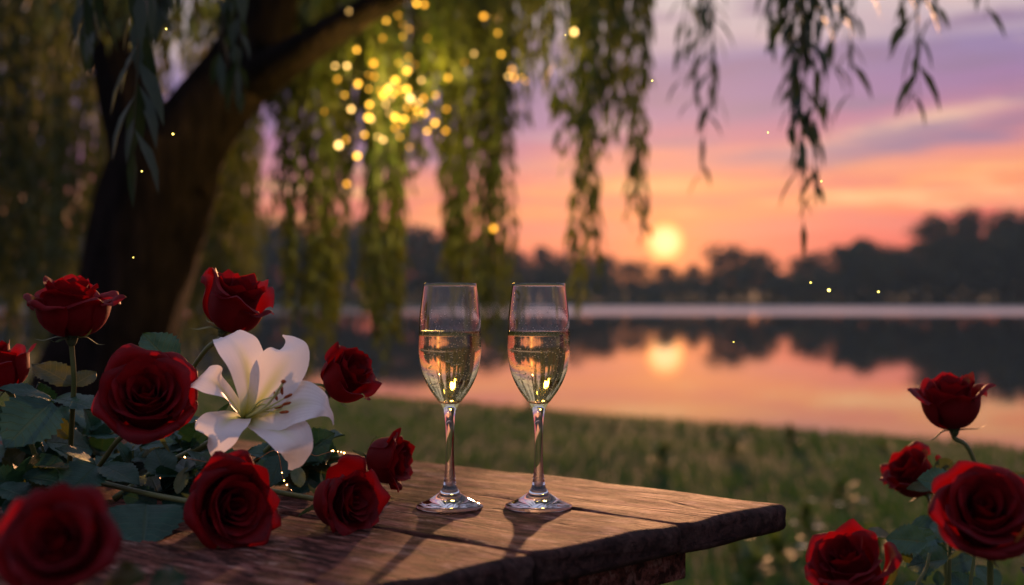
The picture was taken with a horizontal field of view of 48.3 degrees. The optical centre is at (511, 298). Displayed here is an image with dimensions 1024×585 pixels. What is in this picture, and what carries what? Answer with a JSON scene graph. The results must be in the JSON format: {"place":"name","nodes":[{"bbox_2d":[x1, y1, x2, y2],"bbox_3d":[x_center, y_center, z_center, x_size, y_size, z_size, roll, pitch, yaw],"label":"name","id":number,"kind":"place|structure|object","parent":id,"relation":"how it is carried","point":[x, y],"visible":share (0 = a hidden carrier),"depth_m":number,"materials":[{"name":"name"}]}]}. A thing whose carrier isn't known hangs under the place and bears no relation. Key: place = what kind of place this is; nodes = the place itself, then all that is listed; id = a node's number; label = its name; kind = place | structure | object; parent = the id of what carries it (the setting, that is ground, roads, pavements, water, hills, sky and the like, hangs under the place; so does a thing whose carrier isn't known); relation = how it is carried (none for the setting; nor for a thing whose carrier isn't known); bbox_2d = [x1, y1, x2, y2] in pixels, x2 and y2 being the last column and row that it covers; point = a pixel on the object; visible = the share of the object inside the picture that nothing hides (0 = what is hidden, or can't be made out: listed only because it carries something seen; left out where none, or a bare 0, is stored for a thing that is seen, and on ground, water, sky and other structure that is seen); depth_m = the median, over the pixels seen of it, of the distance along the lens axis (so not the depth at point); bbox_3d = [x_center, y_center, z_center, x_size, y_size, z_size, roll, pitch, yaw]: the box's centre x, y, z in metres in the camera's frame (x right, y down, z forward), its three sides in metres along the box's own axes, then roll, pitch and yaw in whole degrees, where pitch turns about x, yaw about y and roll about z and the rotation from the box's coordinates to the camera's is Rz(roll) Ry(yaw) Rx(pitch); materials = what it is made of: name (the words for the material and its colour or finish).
{"place":"outdoors","nodes":[
{"label":"outdoors","id":0,"kind":"place"},
{"bbox_2d":[0,307,1023,450],"bbox_3d":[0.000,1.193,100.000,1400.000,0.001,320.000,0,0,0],"label":"water","id":1,"kind":"structure","parent":0,"point":[861,369],"depth_m":21.68,"materials":[{"name":"orange liquid"}]},
{"bbox_2d":[0,353,1023,584],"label":"ground","id":2,"kind":"structure","parent":0,"point":[697,563],"depth_m":6.74,"materials":[{"name":"green plant"}]},
{"bbox_2d":[0,438,785,584],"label":"wooden table","id":3,"kind":"object","parent":2,"relation":"on","point":[599,533],"visible":0.46,"depth_m":0.94,"materials":[{"name":"brown wood"}]},
{"bbox_2d":[0,406,46,466],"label":"rose foliage","id":4,"kind":"object","parent":3,"relation":"on","point":[15,456],"visible":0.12,"depth_m":1.18,"materials":[{"name":"green plant"}]},
{"bbox_2d":[0,339,63,499],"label":"rose","id":5,"kind":"object","parent":3,"relation":"on","point":[30,415],"visible":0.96,"depth_m":1.00,"materials":[{"name":"green plant"}]},
{"bbox_2d":[0,453,68,514],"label":"rose foliage","id":6,"kind":"object","parent":3,"relation":"on","point":[36,477],"visible":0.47,"depth_m":0.98,"materials":[{"name":"green plant"}]},
{"bbox_2d":[0,274,125,463],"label":"rose","id":7,"kind":"object","parent":3,"relation":"on","point":[70,309],"depth_m":1.02,"materials":[{"name":"red plant"}]},
{"bbox_2d":[57,405,119,458],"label":"rose foliage","id":8,"kind":"object","parent":3,"relation":"on","point":[92,429],"visible":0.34,"depth_m":1.20,"materials":[{"name":"green plant"}]},
{"bbox_2d":[0,482,188,584],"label":"rose","id":9,"kind":"object","parent":3,"relation":"on","point":[62,533],"visible":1,"depth_m":0.63,"materials":[{"name":"red plant"}]},
{"bbox_2d":[55,332,235,487],"bbox_3d":[-0.326,0.114,1.040,0.159,0.166,0.220,0,0,0],"label":"rose","id":10,"kind":"object","parent":3,"relation":"on","point":[146,393],"depth_m":0.97,"materials":[{"name":"red plant"}]},
{"bbox_2d":[122,448,207,508],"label":"rose foliage","id":11,"kind":"object","parent":3,"relation":"on","point":[163,467],"visible":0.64,"depth_m":1.01,"materials":[{"name":"green plant"}]},
{"bbox_2d":[162,416,198,453],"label":"rose foliage","id":12,"kind":"object","parent":3,"relation":"on","point":[176,448],"visible":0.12,"depth_m":1.22,"materials":[{"name":"green plant"}]},
{"bbox_2d":[94,267,274,498],"bbox_3d":[-0.327,0.090,1.111,0.198,0.241,0.104,0,0,0],"label":"rose","id":13,"kind":"object","parent":3,"relation":"on","point":[232,302],"depth_m":1.09,"materials":[{"name":"red plant"}]},
{"bbox_2d":[101,449,280,548],"bbox_3d":[-0.307,0.160,0.960,0.260,0.084,0.093,0,0,40],"label":"rose","id":14,"kind":"object","parent":3,"relation":"on","point":[231,500],"visible":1,"depth_m":0.90,"materials":[{"name":"red plant"}]},
{"bbox_2d":[112,330,333,501],"bbox_3d":[-0.268,0.108,0.998,0.242,0.162,0.074,0,0,33],"label":"lily","id":15,"kind":"object","parent":3,"relation":"on","point":[277,403],"visible":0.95,"depth_m":0.96,"materials":[{"name":"white plant"}]},
{"bbox_2d":[180,450,292,491],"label":"fairy lights","id":16,"kind":"object","parent":3,"relation":"on","point":[254,460],"visible":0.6,"depth_m":1.00,"materials":[{"name":"yellow metal"}]},
{"bbox_2d":[248,341,381,493],"bbox_3d":[-0.203,0.119,1.128,0.154,0.156,0.122,0,0,0],"label":"rose","id":17,"kind":"object","parent":3,"relation":"on","point":[347,375],"depth_m":1.10,"materials":[{"name":"red plant"}]},
{"bbox_2d":[271,454,390,535],"bbox_3d":[-0.220,0.166,0.999,0.224,0.067,0.075,0,0,27],"label":"rose","id":18,"kind":"object","parent":3,"relation":"on","point":[351,494],"visible":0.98,"depth_m":0.96,"materials":[{"name":"red plant"}]},
{"bbox_2d":[329,427,414,491],"bbox_3d":[-0.176,0.157,1.152,0.178,0.062,0.063,0,0,26],"label":"rose","id":19,"kind":"object","parent":3,"relation":"on","point":[389,460],"visible":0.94,"depth_m":1.11,"materials":[{"name":"red plant"}]},
{"bbox_2d":[416,283,483,512],"bbox_3d":[-0.057,0.089,1.053,0.062,0.206,0.062,0,0,0],"label":"champagne flute","id":20,"kind":"object","parent":3,"relation":"on","point":[449,346],"visible":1,"depth_m":1.03,"materials":[{"name":"clear glass"}]},
{"bbox_2d":[505,283,572,512],"bbox_3d":[0.025,0.089,1.053,0.062,0.206,0.062,0,0,0],"label":"champagne flute","id":21,"kind":"object","parent":3,"relation":"on","point":[538,345],"visible":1,"depth_m":1.03,"materials":[{"name":"clear glass"}]},
{"bbox_2d":[0,0,1005,406],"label":"willow tree","id":22,"kind":"object","parent":2,"relation":"on","point":[162,216],"visible":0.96,"depth_m":4.42,"materials":[{"name":"green plant"}]},
{"bbox_2d":[323,8,368,185],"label":"fairy lights","id":23,"kind":"object","parent":22,"relation":"hanging from","point":[338,145],"visible":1,"depth_m":3.95,"materials":[{"name":"yellow"}]},
{"bbox_2d":[366,15,391,140],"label":"fairy lights","id":24,"kind":"object","parent":22,"relation":"hanging from","point":[387,89],"visible":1,"depth_m":3.99,"materials":[{"name":"yellow"}]},
{"bbox_2d":[392,10,409,137],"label":"fairy lights","id":25,"kind":"object","parent":22,"relation":"hanging from","point":[395,116],"visible":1,"depth_m":4.01,"materials":[{"name":"yellow"}]},
{"bbox_2d":[408,0,436,147],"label":"fairy lights","id":26,"kind":"object","parent":22,"relation":"hanging from","point":[410,98],"visible":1,"depth_m":4.03,"materials":[{"name":"yellow"}]},
{"bbox_2d":[438,5,628,230],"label":"fairy lights","id":27,"kind":"object","parent":22,"relation":"hanging from","point":[483,16],"visible":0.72,"depth_m":4.11,"materials":[{"name":"yellow"}]},
{"bbox_2d":[644,439,674,466],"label":"leafy weed","id":28,"kind":"object","parent":2,"relation":"on","point":[661,451],"visible":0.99,"depth_m":6.29,"materials":[{"name":"green plant"}]},
{"bbox_2d":[705,422,720,435],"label":"leafy weed","id":29,"kind":"object","parent":2,"relation":"on","point":[712,427],"visible":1,"depth_m":7.78,"materials":[{"name":"green plant"}]},
{"bbox_2d":[712,539,752,557],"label":"leafy weed","id":30,"kind":"object","parent":2,"relation":"on","point":[732,549],"visible":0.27,"depth_m":4.11,"materials":[{"name":"green plant"}]},
{"bbox_2d":[715,425,751,456],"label":"leafy weed","id":31,"kind":"object","parent":2,"relation":"on","point":[732,442],"visible":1,"depth_m":6.75,"materials":[{"name":"green plant"}]},
{"bbox_2d":[729,539,777,581],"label":"leafy weed","id":32,"kind":"object","parent":2,"relation":"on","point":[749,557],"visible":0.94,"depth_m":3.78,"materials":[{"name":"green plant"}]},
{"bbox_2d":[754,520,804,566],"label":"leafy weed","id":33,"kind":"object","parent":2,"relation":"on","point":[777,540],"visible":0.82,"depth_m":3.99,"materials":[{"name":"green plant"}]},
{"bbox_2d":[778,422,805,446],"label":"leafy weed","id":34,"kind":"object","parent":2,"relation":"on","point":[790,434],"visible":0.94,"depth_m":7.26,"materials":[{"name":"green plant"}]},
{"bbox_2d":[794,545,807,584],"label":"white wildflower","id":35,"kind":"object","parent":2,"relation":"on","point":[800,574],"visible":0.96,"depth_m":3.76,"materials":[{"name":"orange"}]},
{"bbox_2d":[784,497,826,532],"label":"leafy weed","id":36,"kind":"object","parent":2,"relation":"on","point":[806,515],"visible":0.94,"depth_m":4.55,"materials":[{"name":"green plant"}]},
{"bbox_2d":[832,503,842,528],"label":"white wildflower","id":37,"kind":"object","parent":2,"relation":"on","point":[839,518],"visible":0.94,"depth_m":4.57,"materials":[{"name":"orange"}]},
{"bbox_2d":[816,472,861,503],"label":"leafy weed","id":38,"kind":"object","parent":2,"relation":"on","point":[841,489],"visible":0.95,"depth_m":5.19,"materials":[{"name":"green plant"}]},
{"bbox_2d":[804,518,902,584],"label":"rose","id":39,"kind":"object","parent":2,"relation":"on","point":[846,552],"visible":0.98,"depth_m":0.92,"materials":[{"name":"red plant"}]},
{"bbox_2d":[859,516,892,553],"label":"leafy weed","id":40,"kind":"object","parent":2,"relation":"on","point":[883,526],"visible":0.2,"depth_m":4.16,"materials":[{"name":"green plant"}]},
{"bbox_2d":[874,437,891,454],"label":"leafy weed","id":41,"kind":"object","parent":2,"relation":"on","point":[883,446],"visible":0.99,"depth_m":6.92,"materials":[{"name":"green plant"}]},
{"bbox_2d":[879,441,947,584],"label":"rose","id":42,"kind":"object","parent":2,"relation":"on","point":[904,469],"visible":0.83,"depth_m":1.29,"materials":[{"name":"red plant"}]},
{"bbox_2d":[868,457,1023,584],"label":"rose bush","id":43,"kind":"object","parent":2,"relation":"on","point":[922,549],"visible":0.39,"depth_m":1.02,"materials":[{"name":"green plant"}]},
{"bbox_2d":[907,371,995,461],"bbox_3d":[0.478,0.510,1.222,0.112,0.866,0.079,0,0,0],"label":"rose","id":44,"kind":"object","parent":2,"relation":"on","point":[950,402],"visible":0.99,"depth_m":1.21,"materials":[{"name":"red plant"}]},
{"bbox_2d":[928,460,1023,584],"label":"rose","id":45,"kind":"object","parent":2,"relation":"on","point":[975,509],"visible":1,"depth_m":0.83,"materials":[{"name":"red plant"}]},
{"bbox_2d":[0,286,1023,306],"bbox_3d":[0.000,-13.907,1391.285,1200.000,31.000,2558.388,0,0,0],"label":"bank","id":46,"kind":"structure","parent":0,"point":[983,302],"depth_m":170.18,"materials":[{"name":"soil"}]},
{"bbox_2d":[60,227,83,272],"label":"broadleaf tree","id":47,"kind":"object","parent":46,"relation":"on","point":[77,244],"visible":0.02,"depth_m":175.48,"materials":[{"name":"green plant"}]},
{"bbox_2d":[240,241,297,287],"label":"broadleaf tree","id":48,"kind":"object","parent":46,"relation":"on","point":[274,249],"visible":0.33,"depth_m":175.91,"materials":[{"name":"green plant"}]},
{"bbox_2d":[256,214,301,274],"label":"broadleaf tree","id":49,"kind":"object","parent":46,"relation":"on","point":[275,232],"visible":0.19,"depth_m":178.20,"materials":[{"name":"green plant"}]},
{"bbox_2d":[261,226,307,300],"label":"broadleaf tree","id":50,"kind":"object","parent":46,"relation":"on","point":[297,231],"visible":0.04,"depth_m":181.31,"materials":[{"name":"green plant"}]},
{"bbox_2d":[278,237,342,286],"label":"broadleaf tree","id":51,"kind":"object","parent":46,"relation":"on","point":[300,254],"visible":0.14,"depth_m":174.60,"materials":[{"name":"green plant"}]},
{"bbox_2d":[273,218,354,288],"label":"broadleaf tree","id":52,"kind":"object","parent":46,"relation":"on","point":[299,236],"visible":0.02,"depth_m":176.38,"materials":[{"name":"green plant"}]},
{"bbox_2d":[301,234,364,301],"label":"broadleaf tree","id":53,"kind":"object","parent":46,"relation":"on","point":[353,272],"visible":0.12,"depth_m":175.78,"materials":[{"name":"green plant"}]},
{"bbox_2d":[317,217,384,300],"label":"broadleaf tree","id":54,"kind":"object","parent":46,"relation":"on","point":[354,226],"visible":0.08,"depth_m":177.68,"materials":[{"name":"green plant"}]},
{"bbox_2d":[334,232,384,300],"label":"broadleaf tree","id":55,"kind":"object","parent":46,"relation":"on","point":[352,250],"visible":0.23,"depth_m":172.33,"materials":[{"name":"green plant"}]},
{"bbox_2d":[354,226,424,286],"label":"broadleaf tree","id":56,"kind":"object","parent":46,"relation":"on","point":[408,233],"visible":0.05,"depth_m":177.15,"materials":[{"name":"green plant"}]},
{"bbox_2d":[381,252,412,289],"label":"broadleaf tree","id":57,"kind":"object","parent":46,"relation":"on","point":[406,275],"visible":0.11,"depth_m":175.32,"materials":[{"name":"green plant"}]},
{"bbox_2d":[401,222,443,299],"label":"broadleaf tree","id":58,"kind":"object","parent":46,"relation":"on","point":[417,232],"visible":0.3,"depth_m":179.07,"materials":[{"name":"green plant"}]},
{"bbox_2d":[405,247,463,294],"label":"broadleaf tree","id":59,"kind":"object","parent":46,"relation":"on","point":[431,270],"visible":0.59,"depth_m":172.94,"materials":[{"name":"green plant"}]},
{"bbox_2d":[413,230,468,278],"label":"broadleaf tree","id":60,"kind":"object","parent":46,"relation":"on","point":[436,244],"visible":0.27,"depth_m":176.31,"materials":[{"name":"green plant"}]},
{"bbox_2d":[433,260,476,282],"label":"broadleaf tree","id":61,"kind":"object","parent":46,"relation":"on","point":[462,265],"visible":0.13,"depth_m":173.31,"materials":[{"name":"green plant"}]},
{"bbox_2d":[1,259,1023,304],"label":"undergrowth","id":62,"kind":"object","parent":46,"relation":"on","point":[644,291],"visible":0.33,"depth_m":172.06,"materials":[{"name":"plant"}]},
{"bbox_2d":[496,249,535,291],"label":"broadleaf tree","id":63,"kind":"object","parent":46,"relation":"on","point":[521,260],"visible":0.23,"depth_m":178.62,"materials":[{"name":"green plant"}]},
{"bbox_2d":[523,244,571,282],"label":"broadleaf tree","id":64,"kind":"object","parent":46,"relation":"on","point":[541,251],"visible":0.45,"depth_m":178.96,"materials":[{"name":"green plant"}]},
{"bbox_2d":[532,259,589,296],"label":"broadleaf tree","id":65,"kind":"object","parent":46,"relation":"on","point":[554,276],"visible":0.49,"depth_m":173.62,"materials":[{"name":"green plant"}]},
{"bbox_2d":[534,245,610,294],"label":"broadleaf tree","id":66,"kind":"object","parent":46,"relation":"on","point":[586,261],"visible":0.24,"depth_m":178.32,"materials":[{"name":"green plant"}]},
{"bbox_2d":[576,275,606,301],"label":"broadleaf tree","id":67,"kind":"object","parent":46,"relation":"on","point":[596,280],"visible":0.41,"depth_m":175.08,"materials":[{"name":"green plant"}]},
{"bbox_2d":[583,253,632,299],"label":"broadleaf tree","id":68,"kind":"object","parent":46,"relation":"on","point":[611,264],"visible":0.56,"depth_m":177.40,"materials":[{"name":"green plant"}]},
{"bbox_2d":[616,259,652,290],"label":"broadleaf tree","id":69,"kind":"object","parent":46,"relation":"on","point":[637,269],"visible":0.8,"depth_m":181.84,"materials":[{"name":"green plant"}]},
{"bbox_2d":[640,263,684,301],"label":"broadleaf tree","id":70,"kind":"object","parent":46,"relation":"on","point":[667,270],"visible":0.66,"depth_m":178.77,"materials":[{"name":"green plant"}]},
{"bbox_2d":[682,263,709,299],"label":"broadleaf tree","id":71,"kind":"object","parent":46,"relation":"on","point":[693,267],"visible":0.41,"depth_m":179.72,"materials":[{"name":"green plant"}]},
{"bbox_2d":[695,272,727,296],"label":"broadleaf tree","id":72,"kind":"object","parent":46,"relation":"on","point":[712,277],"visible":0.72,"depth_m":173.75,"materials":[{"name":"green plant"}]},
{"bbox_2d":[701,243,751,301],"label":"broadleaf tree","id":73,"kind":"object","parent":46,"relation":"on","point":[733,256],"visible":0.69,"depth_m":178.17,"materials":[{"name":"green plant"}]},
{"bbox_2d":[728,265,764,301],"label":"broadleaf tree","id":74,"kind":"object","parent":46,"relation":"on","point":[752,276],"visible":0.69,"depth_m":174.03,"materials":[{"name":"green plant"}]},
{"bbox_2d":[734,250,783,300],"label":"broadleaf tree","id":75,"kind":"object","parent":46,"relation":"on","point":[759,256],"visible":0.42,"depth_m":179.46,"materials":[{"name":"green plant"}]},
{"bbox_2d":[762,272,789,301],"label":"broadleaf tree","id":76,"kind":"object","parent":46,"relation":"on","point":[777,291],"visible":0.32,"depth_m":173.87,"materials":[{"name":"green plant"}]},
{"bbox_2d":[783,256,809,290],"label":"broadleaf tree","id":77,"kind":"object","parent":46,"relation":"on","point":[797,271],"visible":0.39,"depth_m":180.71,"materials":[{"name":"grey plant"}]},
{"bbox_2d":[789,272,829,301],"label":"broadleaf tree","id":78,"kind":"object","parent":46,"relation":"on","point":[810,292],"visible":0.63,"depth_m":172.43,"materials":[{"name":"black plant"}]},
{"bbox_2d":[798,249,831,300],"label":"broadleaf tree","id":79,"kind":"object","parent":46,"relation":"on","point":[812,262],"visible":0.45,"depth_m":180.08,"materials":[{"name":"black plant"}]},
{"bbox_2d":[814,267,855,301],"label":"broadleaf tree","id":80,"kind":"object","parent":46,"relation":"on","point":[832,292],"visible":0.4,"depth_m":171.29,"materials":[{"name":"black plant"}]},
{"bbox_2d":[812,244,867,302],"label":"broadleaf tree","id":81,"kind":"object","parent":46,"relation":"on","point":[853,255],"visible":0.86,"depth_m":170.42,"materials":[{"name":"black plant"}]},
{"bbox_2d":[828,237,880,284],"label":"broadleaf tree","id":82,"kind":"object","parent":46,"relation":"on","point":[859,239],"visible":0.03,"depth_m":178.84,"materials":[{"name":"black plant"}]},
{"bbox_2d":[818,238,898,302],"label":"broadleaf tree","id":83,"kind":"object","parent":46,"relation":"on","point":[869,245],"visible":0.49,"depth_m":170.81,"materials":[{"name":"black plant"}]},
{"bbox_2d":[846,253,900,302],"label":"broadleaf tree","id":84,"kind":"object","parent":46,"relation":"on","point":[887,267],"visible":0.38,"depth_m":170.28,"materials":[{"name":"black plant"}]},
{"bbox_2d":[846,244,908,303],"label":"broadleaf tree","id":85,"kind":"object","parent":46,"relation":"on","point":[872,270],"visible":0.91,"depth_m":168.27,"materials":[{"name":"black plant"}]},
{"bbox_2d":[868,243,909,301],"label":"broadleaf tree","id":86,"kind":"object","parent":46,"relation":"on","point":[897,249],"visible":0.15,"depth_m":176.56,"materials":[{"name":"black plant"}]},
{"bbox_2d":[876,254,920,302],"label":"broadleaf tree","id":87,"kind":"object","parent":46,"relation":"on","point":[905,264],"visible":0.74,"depth_m":169.44,"materials":[{"name":"black plant"}]},
{"bbox_2d":[887,240,949,301],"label":"broadleaf tree","id":88,"kind":"object","parent":46,"relation":"on","point":[906,253],"visible":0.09,"depth_m":175.00,"materials":[{"name":"black plant"}]},
{"bbox_2d":[902,212,959,297],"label":"broadleaf tree","id":89,"kind":"object","parent":46,"relation":"on","point":[928,231],"visible":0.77,"depth_m":170.01,"materials":[{"name":"green plant"}]},
{"bbox_2d":[914,231,986,301],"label":"broadleaf tree","id":90,"kind":"object","parent":46,"relation":"on","point":[953,236],"visible":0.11,"depth_m":172.22,"materials":[{"name":"black plant"}]},
{"bbox_2d":[919,240,982,302],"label":"broadleaf tree","id":91,"kind":"object","parent":46,"relation":"on","point":[965,260],"visible":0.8,"depth_m":168.12,"materials":[{"name":"black plant"}]},
{"bbox_2d":[938,206,997,301],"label":"broadleaf tree","id":92,"kind":"object","parent":46,"relation":"on","point":[970,227],"visible":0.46,"depth_m":170.94,"materials":[{"name":"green plant"}]},
{"bbox_2d":[922,220,1023,301],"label":"broadleaf tree","id":93,"kind":"object","parent":46,"relation":"on","point":[975,297],"visible":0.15,"depth_m":168.71,"materials":[{"name":"black plant"}]},
{"bbox_2d":[963,248,1013,301],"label":"broadleaf tree","id":94,"kind":"object","parent":46,"relation":"on","point":[983,281],"visible":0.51,"depth_m":168.72,"materials":[{"name":"black plant"}]},
{"bbox_2d":[957,222,1023,301],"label":"broadleaf tree","id":95,"kind":"object","parent":46,"relation":"on","point":[1000,264],"visible":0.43,"depth_m":167.12,"materials":[{"name":"black plant"}]},
{"bbox_2d":[981,208,1023,301],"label":"broadleaf tree","id":96,"kind":"object","parent":46,"relation":"on","point":[1007,218],"visible":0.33,"depth_m":173.49,"materials":[{"name":"black plant"}]},
{"bbox_2d":[985,216,1023,287],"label":"broadleaf tree","id":97,"kind":"object","parent":46,"relation":"on","point":[1005,236],"visible":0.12,"depth_m":169.59,"materials":[{"name":"black plant"}]},
{"bbox_2d":[995,230,1023,301],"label":"broadleaf tree","id":98,"kind":"object","parent":46,"relation":"on","point":[1007,258],"visible":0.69,"depth_m":167.68,"materials":[{"name":"black plant"}]},
{"bbox_2d":[1,0,1023,286],"label":"sky","id":99,"kind":"structure","parent":0,"point":[881,172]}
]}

